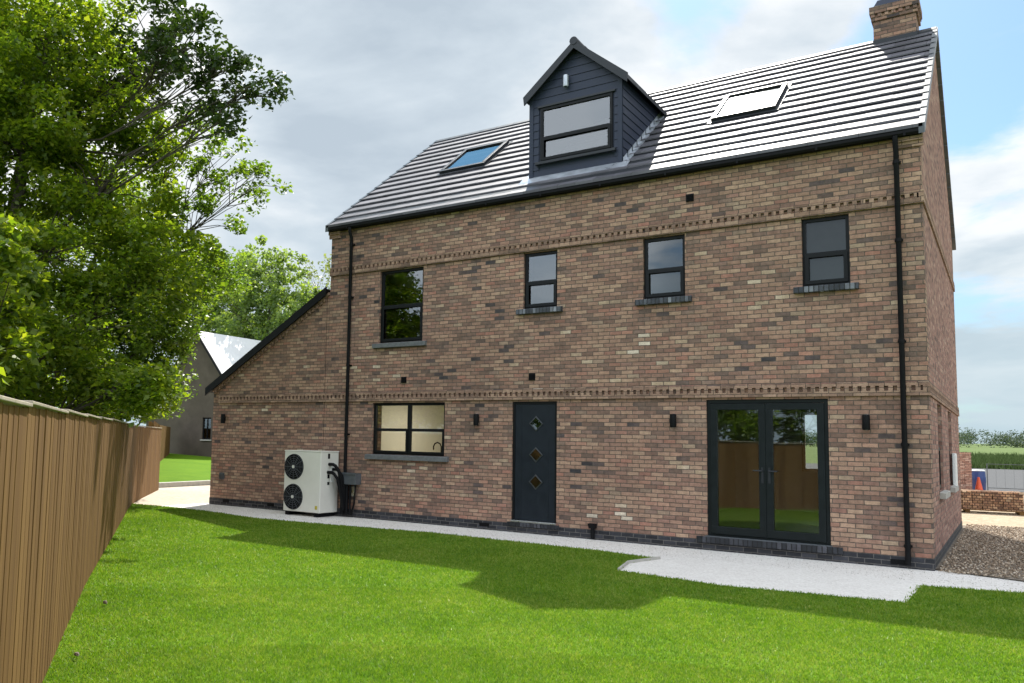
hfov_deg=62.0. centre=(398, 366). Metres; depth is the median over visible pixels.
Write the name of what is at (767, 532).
french doors
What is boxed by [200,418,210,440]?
window
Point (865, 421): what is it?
wall lamp
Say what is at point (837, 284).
window
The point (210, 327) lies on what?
leafy tree
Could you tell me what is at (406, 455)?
window
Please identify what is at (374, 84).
sky
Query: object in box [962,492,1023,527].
sandy yard
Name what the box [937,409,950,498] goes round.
window
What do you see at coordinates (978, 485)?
traffic cone
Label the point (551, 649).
lawn
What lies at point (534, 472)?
door
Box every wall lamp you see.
[221,414,225,422]
[473,414,478,425]
[563,74,568,87]
[670,414,675,427]
[862,414,869,429]
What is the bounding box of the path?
[163,503,1023,601]
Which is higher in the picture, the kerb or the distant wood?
the distant wood
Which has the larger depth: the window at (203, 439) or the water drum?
the window at (203, 439)
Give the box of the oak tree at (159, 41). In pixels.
[7,0,295,205]
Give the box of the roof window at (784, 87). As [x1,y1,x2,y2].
[707,82,791,124]
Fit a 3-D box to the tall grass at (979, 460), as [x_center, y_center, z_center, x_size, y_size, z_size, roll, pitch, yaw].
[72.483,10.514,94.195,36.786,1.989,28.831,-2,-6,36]
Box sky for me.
[0,0,1023,443]
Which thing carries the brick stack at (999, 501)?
on the sandy yard at (999, 519)
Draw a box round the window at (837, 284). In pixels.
[793,214,858,293]
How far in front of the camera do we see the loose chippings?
12.73 m
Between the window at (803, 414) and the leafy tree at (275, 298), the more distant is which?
the leafy tree at (275, 298)
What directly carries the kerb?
on the drive
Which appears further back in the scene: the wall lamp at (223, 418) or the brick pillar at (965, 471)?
the brick pillar at (965, 471)
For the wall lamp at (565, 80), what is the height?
0.216 m
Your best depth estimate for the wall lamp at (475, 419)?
15.21 m
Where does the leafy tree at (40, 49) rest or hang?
on the ground
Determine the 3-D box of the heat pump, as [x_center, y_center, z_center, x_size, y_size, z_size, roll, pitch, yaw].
[-1.684,2.359,16.982,1.248,1.300,0.590,-2,-6,36]
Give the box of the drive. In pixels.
[134,485,209,505]
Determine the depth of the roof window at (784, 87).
14.81 m
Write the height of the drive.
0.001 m
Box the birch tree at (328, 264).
[279,253,331,311]
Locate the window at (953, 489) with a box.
[949,448,958,492]
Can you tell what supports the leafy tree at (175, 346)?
on the ground
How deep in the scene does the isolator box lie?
16.72 m
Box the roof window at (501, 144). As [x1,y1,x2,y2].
[437,140,512,175]
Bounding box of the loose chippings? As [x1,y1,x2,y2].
[188,506,1023,589]
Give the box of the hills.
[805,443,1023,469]
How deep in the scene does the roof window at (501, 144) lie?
18.30 m
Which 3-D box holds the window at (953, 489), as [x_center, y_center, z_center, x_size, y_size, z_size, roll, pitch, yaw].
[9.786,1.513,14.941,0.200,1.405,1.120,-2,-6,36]
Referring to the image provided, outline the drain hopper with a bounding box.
[588,523,596,538]
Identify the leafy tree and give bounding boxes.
[0,0,229,427]
[27,157,256,423]
[54,102,292,381]
[181,272,257,337]
[209,235,320,340]
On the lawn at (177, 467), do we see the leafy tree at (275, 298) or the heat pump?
the leafy tree at (275, 298)
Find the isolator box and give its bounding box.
[340,472,360,514]
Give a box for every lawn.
[45,505,1023,682]
[159,453,210,481]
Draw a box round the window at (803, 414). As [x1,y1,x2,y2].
[802,413,817,470]
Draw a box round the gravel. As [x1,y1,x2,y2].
[939,524,1023,578]
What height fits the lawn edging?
0.062 m
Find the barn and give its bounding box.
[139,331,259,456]
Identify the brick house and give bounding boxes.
[205,0,962,570]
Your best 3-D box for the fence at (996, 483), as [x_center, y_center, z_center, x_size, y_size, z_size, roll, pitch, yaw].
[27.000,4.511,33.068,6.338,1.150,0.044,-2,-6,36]
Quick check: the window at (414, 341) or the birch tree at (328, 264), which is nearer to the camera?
the window at (414, 341)
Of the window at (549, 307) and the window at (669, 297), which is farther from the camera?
the window at (549, 307)
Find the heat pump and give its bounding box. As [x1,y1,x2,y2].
[283,450,344,516]
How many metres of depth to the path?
10.89 m
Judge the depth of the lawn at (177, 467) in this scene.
32.85 m
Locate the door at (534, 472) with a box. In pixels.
[510,401,556,524]
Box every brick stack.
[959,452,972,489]
[961,489,1023,515]
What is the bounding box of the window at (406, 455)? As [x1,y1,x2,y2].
[365,403,448,461]
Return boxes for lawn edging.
[617,556,660,570]
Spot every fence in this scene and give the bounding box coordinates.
[0,395,160,682]
[148,421,170,460]
[986,463,1023,489]
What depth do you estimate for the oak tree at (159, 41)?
14.68 m
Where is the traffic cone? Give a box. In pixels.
[975,477,982,489]
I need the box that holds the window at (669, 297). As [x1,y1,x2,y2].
[635,235,691,305]
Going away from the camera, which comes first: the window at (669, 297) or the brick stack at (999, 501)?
the window at (669, 297)
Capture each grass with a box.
[961,451,1023,469]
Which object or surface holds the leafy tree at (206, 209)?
on the ground
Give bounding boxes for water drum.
[972,469,985,489]
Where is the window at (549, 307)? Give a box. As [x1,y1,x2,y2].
[516,250,562,314]
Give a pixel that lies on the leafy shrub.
(19, 317)
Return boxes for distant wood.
[805,424,1023,447]
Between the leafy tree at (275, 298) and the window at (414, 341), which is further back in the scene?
the leafy tree at (275, 298)
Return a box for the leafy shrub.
[0,211,69,408]
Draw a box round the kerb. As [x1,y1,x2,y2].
[159,480,209,487]
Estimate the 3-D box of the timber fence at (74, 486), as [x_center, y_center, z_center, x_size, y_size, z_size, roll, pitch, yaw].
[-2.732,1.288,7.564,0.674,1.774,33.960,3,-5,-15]
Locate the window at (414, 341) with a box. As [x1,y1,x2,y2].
[372,267,426,348]
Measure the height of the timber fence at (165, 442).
1.994 m
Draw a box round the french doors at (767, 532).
[706,399,832,546]

